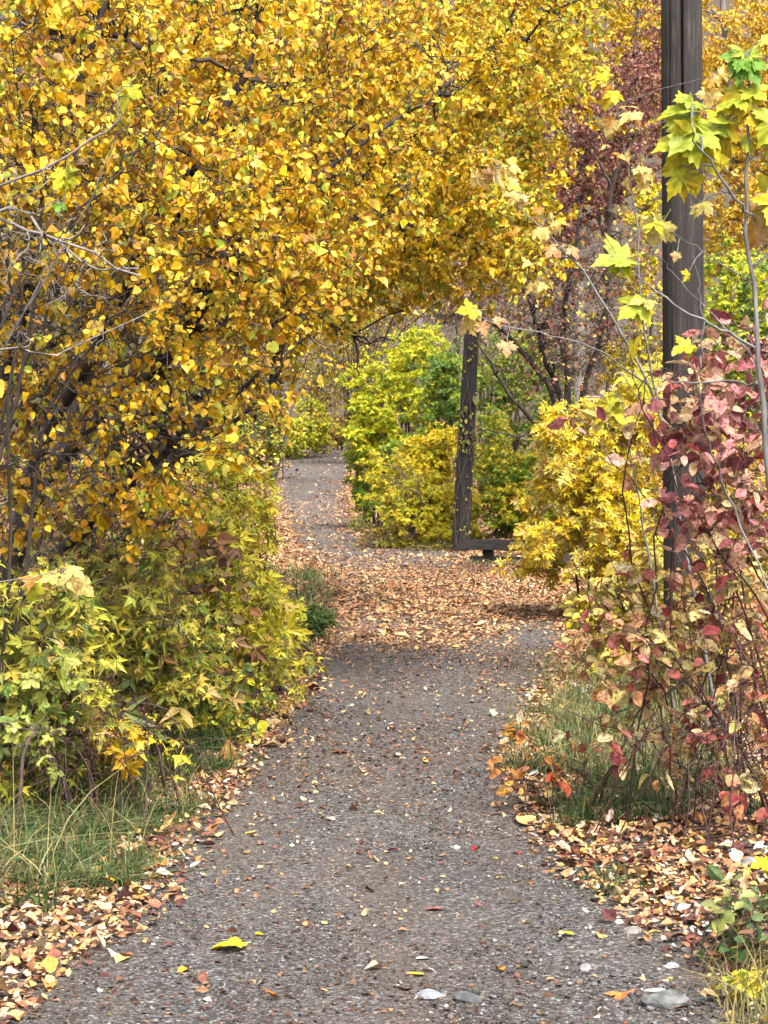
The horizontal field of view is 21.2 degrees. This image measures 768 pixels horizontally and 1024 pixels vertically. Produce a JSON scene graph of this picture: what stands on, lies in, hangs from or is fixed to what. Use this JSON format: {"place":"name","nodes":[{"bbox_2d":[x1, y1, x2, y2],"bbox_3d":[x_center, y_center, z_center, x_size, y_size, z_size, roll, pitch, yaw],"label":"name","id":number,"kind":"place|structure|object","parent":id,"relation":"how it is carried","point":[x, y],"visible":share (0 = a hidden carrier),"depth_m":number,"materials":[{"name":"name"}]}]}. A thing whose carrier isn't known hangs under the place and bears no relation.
{"place":"outdoors","nodes":[
{"label":"outdoors","id":0,"kind":"place"},
{"bbox_2d":[0,449,763,1023],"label":"path","id":1,"kind":"structure","parent":0,"point":[460,919],"depth_m":7.82,"materials":[{"name":"grey gravel"}]},
{"bbox_2d":[177,966,189,971],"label":"fallen leaf","id":2,"kind":"object","parent":1,"relation":"on","point":[181,968],"visible":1,"depth_m":6.52,"materials":[{"name":"yellow plant"}]},
{"bbox_2d":[210,936,247,949],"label":"fallen leaf","id":3,"kind":"object","parent":1,"relation":"on","point":[234,941],"visible":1,"depth_m":6.81,"materials":[{"name":"yellow plant"}]},
{"bbox_2d":[264,988,277,996],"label":"fallen leaf","id":4,"kind":"object","parent":1,"relation":"on","point":[271,992],"visible":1,"depth_m":6.18,"materials":[{"name":"orange plant"}]},
{"bbox_2d":[331,750,347,753],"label":"fallen leaf","id":5,"kind":"object","parent":1,"relation":"on","point":[337,751],"visible":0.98,"depth_m":11.05,"materials":[{"name":"orange plant"}]},
{"bbox_2d":[0,643,758,1023],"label":"leaf debris","id":6,"kind":"object","parent":1,"relation":"on","point":[204,989],"visible":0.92,"depth_m":9.04,"materials":[{"name":"brown plant"}]},
{"bbox_2d":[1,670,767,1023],"bbox_3d":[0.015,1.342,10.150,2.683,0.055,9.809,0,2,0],"label":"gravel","id":7,"kind":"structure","parent":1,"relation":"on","point":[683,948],"depth_m":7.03,"materials":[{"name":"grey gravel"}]},
{"bbox_2d":[415,989,446,999],"bbox_3d":[0.131,1.471,6.236,0.110,0.026,0.097,2,3,42],"label":"rock","id":8,"kind":"object","parent":1,"relation":"on","point":[426,994],"visible":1,"depth_m":6.21,"materials":[{"name":"white stone"}]},
{"bbox_2d":[425,907,442,909],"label":"fallen leaf","id":9,"kind":"object","parent":1,"relation":"on","point":[429,908],"visible":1,"depth_m":7.42,"materials":[{"name":"plant"}]},
{"bbox_2d":[453,991,481,1004],"bbox_3d":[0.253,1.470,6.180,0.094,0.037,0.064,1,2,20],"label":"rock","id":10,"kind":"object","parent":1,"relation":"on","point":[464,997],"visible":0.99,"depth_m":6.16,"materials":[{"name":"grey stone"}]},
{"bbox_2d":[433,553,522,566],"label":"fallen leaves","id":11,"kind":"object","parent":1,"relation":"on","point":[484,560],"depth_m":28.14,"materials":[{"name":"brown plant"}]},
{"bbox_2d":[487,721,582,814],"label":"leafy shrub","id":12,"kind":"object","parent":1,"relation":"on","point":[502,791],"visible":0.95,"depth_m":9.35,"materials":[{"name":"orange plant"}]},
{"bbox_2d":[547,964,565,971],"bbox_3d":[0.555,1.467,6.567,0.056,0.025,0.061,1,2,33],"label":"rock","id":13,"kind":"object","parent":1,"relation":"on","point":[557,968],"visible":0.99,"depth_m":6.55,"materials":[{"name":"grey stone"}]},
{"bbox_2d":[577,963,591,972],"bbox_3d":[0.643,1.466,6.553,0.050,0.040,0.059,-7,0,0],"label":"rock","id":14,"kind":"object","parent":1,"relation":"on","point":[584,967],"visible":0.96,"depth_m":6.54,"materials":[{"name":"white stone"}]},
{"bbox_2d":[583,950,598,953],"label":"rock","id":15,"kind":"object","parent":1,"relation":"on","point":[591,951],"visible":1,"depth_m":6.77,"materials":[{"name":"beige stone"}]},
{"bbox_2d":[605,989,634,998],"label":"fallen leaf","id":16,"kind":"object","parent":1,"relation":"on","point":[620,995],"visible":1,"depth_m":6.22,"materials":[{"name":"orange plant"}]},
{"bbox_2d":[644,988,665,991],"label":"rock","id":17,"kind":"object","parent":1,"relation":"on","point":[654,989],"visible":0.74,"depth_m":6.30,"materials":[{"name":"white stone"}]},
{"bbox_2d":[637,989,689,1009],"bbox_3d":[0.841,1.466,6.152,0.152,0.058,0.110,0,2,-12],"label":"rock","id":18,"kind":"object","parent":1,"relation":"on","point":[667,999],"visible":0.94,"depth_m":6.12,"materials":[{"name":"grey stone"}]},
{"bbox_2d":[0,0,767,1020],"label":"ground","id":19,"kind":"structure","parent":0,"point":[600,392],"depth_m":122.45,"materials":[{"name":"brown plant"}]},
{"bbox_2d":[0,644,95,828],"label":"leafy shrub","id":20,"kind":"object","parent":19,"relation":"on","point":[32,683],"visible":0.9,"depth_m":8.79,"materials":[{"name":"yellow plant"}]},
{"bbox_2d":[0,74,143,603],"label":"maple sapling","id":21,"kind":"object","parent":19,"relation":"on","point":[72,577],"visible":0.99,"depth_m":8.47,"materials":[{"name":"yellow plant"}]},
{"bbox_2d":[0,549,156,787],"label":"leafy shrub","id":22,"kind":"object","parent":19,"relation":"on","point":[71,609],"visible":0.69,"depth_m":9.13,"materials":[{"name":"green plant"}]},
{"bbox_2d":[0,84,157,355],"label":"bare shrub","id":23,"kind":"object","parent":19,"relation":"on","point":[44,235],"visible":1,"depth_m":7.92,"materials":[{"name":"grey plant"}]},
{"bbox_2d":[0,87,228,793],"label":"bare shrub","id":24,"kind":"object","parent":19,"relation":"on","point":[39,452],"visible":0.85,"depth_m":8.89,"materials":[{"name":"brown plant"}]},
{"bbox_2d":[0,394,228,655],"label":"leafy shrub","id":25,"kind":"object","parent":19,"relation":"on","point":[156,541],"visible":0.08,"depth_m":13.62,"materials":[{"name":"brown plant"}]},
{"bbox_2d":[6,648,234,850],"bbox_3d":[-1.122,1.006,9.090,1.002,0.869,1.334,0,2,0],"label":"bare shrub","id":26,"kind":"object","parent":19,"relation":"on","point":[69,739],"visible":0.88,"depth_m":8.78,"materials":[{"name":"brown plant"}]},
{"bbox_2d":[79,714,168,815],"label":"leafy shrub","id":27,"kind":"object","parent":19,"relation":"on","point":[139,741],"visible":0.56,"depth_m":9.16,"materials":[{"name":"yellow plant"}]},
{"bbox_2d":[0,76,261,618],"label":"leafy shrub","id":28,"kind":"object","parent":19,"relation":"on","point":[158,443],"visible":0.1,"depth_m":17.78,"materials":[{"name":"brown plant"}]},
{"bbox_2d":[0,708,262,826],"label":"leafy shrub","id":29,"kind":"object","parent":19,"relation":"on","point":[7,775],"visible":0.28,"depth_m":9.36,"materials":[{"name":"yellow plant"}]},
{"bbox_2d":[2,523,269,764],"bbox_3d":[-1.288,0.709,10.453,1.238,1.327,1.683,1,2,16],"label":"leafy shrub","id":30,"kind":"object","parent":19,"relation":"on","point":[177,642],"visible":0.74,"depth_m":10.28,"materials":[{"name":"green plant"}]},
{"bbox_2d":[0,477,276,679],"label":"dead brush","id":31,"kind":"object","parent":19,"relation":"on","point":[221,560],"visible":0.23,"depth_m":11.69,"materials":[{"name":"brown plant"}]},
{"bbox_2d":[10,645,277,776],"bbox_3d":[-1.102,1.022,10.773,0.992,0.687,2.621,0,2,13],"label":"leafy shrub","id":32,"kind":"object","parent":19,"relation":"on","point":[193,711],"visible":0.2,"depth_m":11.34,"materials":[{"name":"yellow plant"}]},
{"bbox_2d":[0,676,304,912],"bbox_3d":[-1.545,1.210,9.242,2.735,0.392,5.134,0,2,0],"label":"grass","id":33,"kind":"structure","parent":19,"relation":"on","point":[96,847],"depth_m":8.51,"materials":[{"name":"green plant"}]},
{"bbox_2d":[0,0,309,472],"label":"yellow tree","id":34,"kind":"object","parent":19,"relation":"on","point":[21,14],"depth_m":53.62,"materials":[{"name":"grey plant"}]},
{"bbox_2d":[0,7,325,597],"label":"bare shrub","id":35,"kind":"object","parent":19,"relation":"on","point":[136,339],"visible":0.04,"depth_m":19.27,"materials":[{"name":"brown plant"}]},
{"bbox_2d":[137,403,313,703],"bbox_3d":[-0.998,0.318,12.522,1.098,1.990,1.432,-2,2,-38],"label":"leafy shrub","id":36,"kind":"object","parent":19,"relation":"on","point":[229,513],"visible":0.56,"depth_m":12.37,"materials":[{"name":"yellow plant"}]},
{"bbox_2d":[145,684,311,761],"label":"grass","id":37,"kind":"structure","parent":19,"relation":"on","point":[217,745],"depth_m":11.17,"materials":[{"name":"green plant"}]},
{"bbox_2d":[0,0,475,617],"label":"birch tree","id":38,"kind":"object","parent":19,"relation":"on","point":[48,48],"visible":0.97,"depth_m":9.66,"materials":[{"name":"yellow plant"}]},
{"bbox_2d":[153,639,333,744],"bbox_3d":[-0.677,1.091,12.597,0.952,0.589,2.701,0,2,11],"label":"leafy shrub","id":39,"kind":"object","parent":19,"relation":"on","point":[289,652],"visible":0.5,"depth_m":12.75,"materials":[{"name":"yellow plant"}]},
{"bbox_2d":[196,368,297,483],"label":"leafy shrub","id":40,"kind":"object","parent":19,"relation":"on","point":[274,442],"visible":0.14,"depth_m":68.05,"materials":[{"name":"yellow plant"}]},
{"bbox_2d":[200,582,328,693],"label":"leafy shrub","id":41,"kind":"object","parent":19,"relation":"on","point":[299,640],"visible":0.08,"depth_m":13.96,"materials":[{"name":"yellow plant"}]},
{"bbox_2d":[204,550,360,674],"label":"grass","id":42,"kind":"structure","parent":19,"relation":"on","point":[306,577],"depth_m":22.58,"materials":[{"name":"green plant"}]},
{"bbox_2d":[244,324,345,479],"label":"slender tree","id":43,"kind":"object","parent":19,"relation":"on","point":[276,475],"visible":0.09,"depth_m":69.63,"materials":[{"name":"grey plant"}]},
{"bbox_2d":[266,395,341,458],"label":"leafy shrub","id":44,"kind":"object","parent":19,"relation":"on","point":[313,443],"visible":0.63,"depth_m":90.72,"materials":[{"name":"yellow plant"}]},
{"bbox_2d":[294,595,347,638],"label":"leafy shrub","id":45,"kind":"object","parent":19,"relation":"on","point":[317,619],"visible":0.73,"depth_m":17.56,"materials":[{"name":"green plant"}]},
{"bbox_2d":[295,303,356,452],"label":"slender tree","id":46,"kind":"object","parent":19,"relation":"on","point":[319,357],"visible":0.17,"depth_m":96.47,"materials":[{"name":"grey plant"}]},
{"bbox_2d":[0,0,659,565],"bbox_3d":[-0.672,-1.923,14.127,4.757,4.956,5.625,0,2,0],"label":"birch tree","id":47,"kind":"object","parent":19,"relation":"on","point":[474,214],"visible":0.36,"depth_m":13.53,"materials":[{"name":"yellow plant"}]},
{"bbox_2d":[327,415,350,449],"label":"leafy shrub","id":48,"kind":"object","parent":19,"relation":"on","point":[338,441],"visible":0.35,"depth_m":106.03,"materials":[{"name":"yellow plant"}]},
{"bbox_2d":[283,270,437,452],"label":"bare shrub","id":49,"kind":"object","parent":19,"relation":"on","point":[353,352],"visible":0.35,"depth_m":83.22,"materials":[{"name":"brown plant"}]},
{"bbox_2d":[342,389,403,525],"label":"leafy shrub","id":50,"kind":"object","parent":19,"relation":"on","point":[358,488],"visible":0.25,"depth_m":40.02,"materials":[{"name":"green plant"}]},
{"bbox_2d":[0,670,767,1023],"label":"leaf litter","id":51,"kind":"object","parent":19,"relation":"on","point":[42,944],"visible":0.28,"depth_m":8.19,"materials":[{"name":"beige plant"}]},
{"bbox_2d":[0,372,767,689],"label":"leaf litter","id":52,"kind":"object","parent":19,"relation":"on","point":[537,586],"visible":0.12,"depth_m":22.82,"materials":[{"name":"brown plant"}]},
{"bbox_2d":[295,262,474,423],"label":"bare shrub","id":53,"kind":"object","parent":19,"relation":"on","point":[382,357],"visible":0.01,"depth_m":102.84,"materials":[{"name":"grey plant"}]},
{"bbox_2d":[347,463,450,550],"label":"leafy shrub","id":54,"kind":"object","parent":19,"relation":"on","point":[378,541],"visible":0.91,"depth_m":32.90,"materials":[{"name":"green plant"}]},
{"bbox_2d":[335,320,479,523],"bbox_3d":[0.245,-1.733,39.928,2.781,4.123,2.441,-1,2,-18],"label":"leafy shrub","id":55,"kind":"object","parent":19,"relation":"on","point":[399,392],"visible":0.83,"depth_m":39.54,"materials":[{"name":"yellow plant"}]},
{"bbox_2d":[356,153,460,434],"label":"pale trunk tree","id":56,"kind":"object","parent":19,"relation":"on","point":[419,322],"depth_m":63.73,"materials":[{"name":"grey plant"}]},
{"bbox_2d":[343,450,485,547],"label":"leafy shrub","id":57,"kind":"object","parent":19,"relation":"on","point":[426,521],"visible":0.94,"depth_m":32.91,"materials":[{"name":"yellow plant"}]},
{"bbox_2d":[390,420,457,535],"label":"leafy shrub","id":58,"kind":"object","parent":19,"relation":"on","point":[436,455],"visible":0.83,"depth_m":34.27,"materials":[{"name":"yellow plant"}]},
{"bbox_2d":[378,335,475,527],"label":"leafy shrub","id":59,"kind":"object","parent":19,"relation":"on","point":[444,371],"visible":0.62,"depth_m":37.59,"materials":[{"name":"green plant"}]},
{"bbox_2d":[356,3,547,434],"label":"yellow tree","id":60,"kind":"object","parent":19,"relation":"on","point":[423,292],"depth_m":88.47,"materials":[{"name":"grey plant"}]},
{"bbox_2d":[426,245,501,322],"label":"hillside bush","id":61,"kind":"object","parent":19,"relation":"on","point":[457,314],"visible":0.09,"depth_m":133.25,"materials":[{"name":"brown plant"}]},
{"bbox_2d":[451,329,478,551],"bbox_3d":[1.241,-1.092,31.632,0.466,3.610,0.300,-2,3,-39],"label":"wooden post","id":62,"kind":"object","parent":19,"relation":"on","point":[471,366],"visible":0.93,"depth_m":31.53,"materials":[{"name":"brown wood"}]},
{"bbox_2d":[451,336,485,548],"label":"climbing vine","id":63,"kind":"object","parent":62,"relation":"attached to","point":[465,408],"visible":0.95,"depth_m":31.50,"materials":[{"name":"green plant"}]},
{"bbox_2d":[371,240,628,488],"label":"bare shrub","id":64,"kind":"object","parent":19,"relation":"on","point":[461,323],"visible":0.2,"depth_m":57.92,"materials":[{"name":"brown plant"}]},
{"bbox_2d":[463,539,549,561],"bbox_3d":[1.956,0.579,28.672,1.689,0.397,0.367,1,2,21],"label":"timber rail","id":65,"kind":"object","parent":19,"relation":"on","point":[488,547],"visible":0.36,"depth_m":28.72,"materials":[{"name":"brown wood"}]},
{"bbox_2d":[454,403,560,538],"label":"leafy shrub","id":66,"kind":"object","parent":19,"relation":"on","point":[496,471],"visible":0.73,"depth_m":33.31,"materials":[{"name":"green plant"}]},
{"bbox_2d":[455,329,584,516],"bbox_3d":[2.712,-1.764,39.634,2.956,4.000,3.080,0,2,0],"label":"leafy shrub","id":67,"kind":"object","parent":19,"relation":"on","point":[484,378],"visible":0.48,"depth_m":39.69,"materials":[{"name":"green plant"}]},
{"bbox_2d":[428,122,713,563],"bbox_3d":[2.182,-2.046,24.948,3.208,5.414,3.073,-2,3,-40],"label":"bare tree","id":68,"kind":"object","parent":19,"relation":"on","point":[553,387],"visible":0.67,"depth_m":24.88,"materials":[{"name":"brown plant"}]},
{"bbox_2d":[490,361,662,611],"bbox_3d":[2.003,-0.192,19.611,2.013,2.511,2.338,0,2,0],"label":"yellow shrub","id":69,"kind":"object","parent":19,"relation":"on","point":[586,474],"visible":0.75,"depth_m":19.21,"materials":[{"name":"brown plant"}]},
{"bbox_2d":[388,621,767,829],"bbox_3d":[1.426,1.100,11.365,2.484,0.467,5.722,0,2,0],"label":"grass","id":70,"kind":"structure","parent":19,"relation":"on","point":[623,801],"depth_m":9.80,"materials":[{"name":"green plant"}]},
{"bbox_2d":[501,0,661,539],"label":"russet tree","id":71,"kind":"object","parent":19,"relation":"on","point":[637,70],"visible":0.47,"depth_m":29.45,"materials":[{"name":"brown plant"}]},
{"bbox_2d":[457,0,707,407],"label":"yellow tree","id":72,"kind":"object","parent":19,"relation":"on","point":[596,53],"visible":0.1,"depth_m":74.19,"materials":[{"name":"grey plant"}]},
{"bbox_2d":[455,65,732,739],"bbox_3d":[1.090,-0.472,10.588,1.409,3.676,0.611,0,2,8],"label":"maple sapling","id":73,"kind":"object","parent":19,"relation":"on","point":[708,94],"visible":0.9,"depth_m":10.65,"materials":[{"name":"yellow plant"}]},
{"bbox_2d":[553,847,655,901],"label":"grass","id":74,"kind":"structure","parent":19,"relation":"on","point":[616,877],"depth_m":7.89,"materials":[{"name":"plant"}]},
{"bbox_2d":[563,534,663,680],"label":"leafy shrub","id":75,"kind":"object","parent":19,"relation":"on","point":[573,614],"visible":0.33,"depth_m":14.43,"materials":[{"name":"yellow plant"}]},
{"bbox_2d":[572,281,661,360],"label":"hillside bush","id":76,"kind":"object","parent":19,"relation":"on","point":[624,322],"visible":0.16,"depth_m":123.62,"materials":[{"name":"brown plant"}]},
{"bbox_2d":[577,368,677,723],"bbox_3d":[1.356,0.225,11.309,0.594,2.066,0.297,0,2,0],"label":"maple sapling","id":77,"kind":"object","parent":19,"relation":"on","point":[613,405],"visible":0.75,"depth_m":11.29,"materials":[{"name":"yellow plant"}]},
{"bbox_2d":[595,173,662,527],"bbox_3d":[3.297,-1.881,26.848,0.955,5.142,1.906,0,2,0],"label":"slender tree","id":78,"kind":"object","parent":19,"relation":"on","point":[650,208],"visible":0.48,"depth_m":26.79,"materials":[{"name":"yellow plant"}]},
{"bbox_2d":[623,926,641,933],"bbox_3d":[0.862,1.455,7.104,0.068,0.027,0.077,-1,13,-6],"label":"rock","id":79,"kind":"object","parent":19,"relation":"on","point":[631,929],"visible":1,"depth_m":7.09,"materials":[{"name":"beige stone"}]},
{"bbox_2d":[522,543,767,840],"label":"dogwood shrub","id":80,"kind":"object","parent":19,"relation":"on","point":[634,634],"visible":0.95,"depth_m":8.84,"materials":[{"name":"red plant"}]},
{"bbox_2d":[546,297,767,829],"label":"dogwood shrub","id":81,"kind":"object","parent":19,"relation":"on","point":[714,525],"visible":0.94,"depth_m":8.71,"materials":[{"name":"red plant"}]},
{"bbox_2d":[663,962,678,968],"bbox_3d":[0.927,1.469,6.609,0.054,0.029,0.041,-2,3,-44],"label":"rock","id":82,"kind":"object","parent":19,"relation":"on","point":[672,964],"visible":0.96,"depth_m":6.60,"materials":[{"name":"white stone"}]},
{"bbox_2d":[584,614,767,851],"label":"bare shrub","id":83,"kind":"object","parent":19,"relation":"on","point":[713,780],"visible":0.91,"depth_m":8.54,"materials":[{"name":"brown plant"}]},
{"bbox_2d":[590,35,767,592],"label":"maple sapling","id":84,"kind":"object","parent":19,"relation":"on","point":[692,140],"visible":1,"depth_m":6.57,"materials":[{"name":"yellow plant"}]},
{"bbox_2d":[661,0,705,675],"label":"utility pole","id":85,"kind":"object","parent":19,"relation":"on","point":[681,41],"visible":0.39,"depth_m":13.63,"materials":[{"name":"brown wood"}]},
{"bbox_2d":[608,0,767,468],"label":"yellow tree","id":86,"kind":"object","parent":19,"relation":"on","point":[754,20],"visible":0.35,"depth_m":32.21,"materials":[{"name":"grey plant"}]},
{"bbox_2d":[618,404,767,607],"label":"leafy shrub","id":87,"kind":"object","parent":19,"relation":"on","point":[764,566],"visible":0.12,"depth_m":18.73,"materials":[{"name":"yellow plant"}]},
{"bbox_2d":[629,922,767,1023],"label":"grass","id":88,"kind":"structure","parent":19,"relation":"on","point":[741,1009],"depth_m":6.04,"materials":[{"name":"plant"}]},
{"bbox_2d":[639,543,767,708],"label":"leafy shrub","id":89,"kind":"object","parent":19,"relation":"on","point":[727,611],"visible":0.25,"depth_m":12.58,"materials":[{"name":"red plant"}]},
{"bbox_2d":[689,865,767,974],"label":"weed plant","id":90,"kind":"object","parent":19,"relation":"on","point":[747,903],"visible":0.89,"depth_m":6.59,"materials":[{"name":"green plant"}]},
{"bbox_2d":[704,230,767,570],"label":"leafy shrub","id":91,"kind":"object","parent":19,"relation":"on","point":[734,298],"visible":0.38,"depth_m":23.58,"materials":[{"name":"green plant"}]},
{"bbox_2d":[715,962,767,1023],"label":"weed plant","id":92,"kind":"object","parent":19,"relation":"on","point":[741,978],"visible":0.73,"depth_m":6.11,"materials":[{"name":"yellow plant"}]},
{"bbox_2d":[737,856,756,867],"bbox_3d":[1.432,1.383,8.034,0.080,0.055,0.087,1,2,34],"label":"rock","id":93,"kind":"object","parent":19,"relation":"on","point":[749,859],"visible":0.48,"depth_m":8.01,"materials":[{"name":"white stone"}]},
{"bbox_2d":[749,855,767,877],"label":"leaf","id":94,"kind":"object","parent":19,"relation":"on","point":[760,862],"visible":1,"depth_m":7.55,"materials":[{"name":"yellow plant"}]}
]}

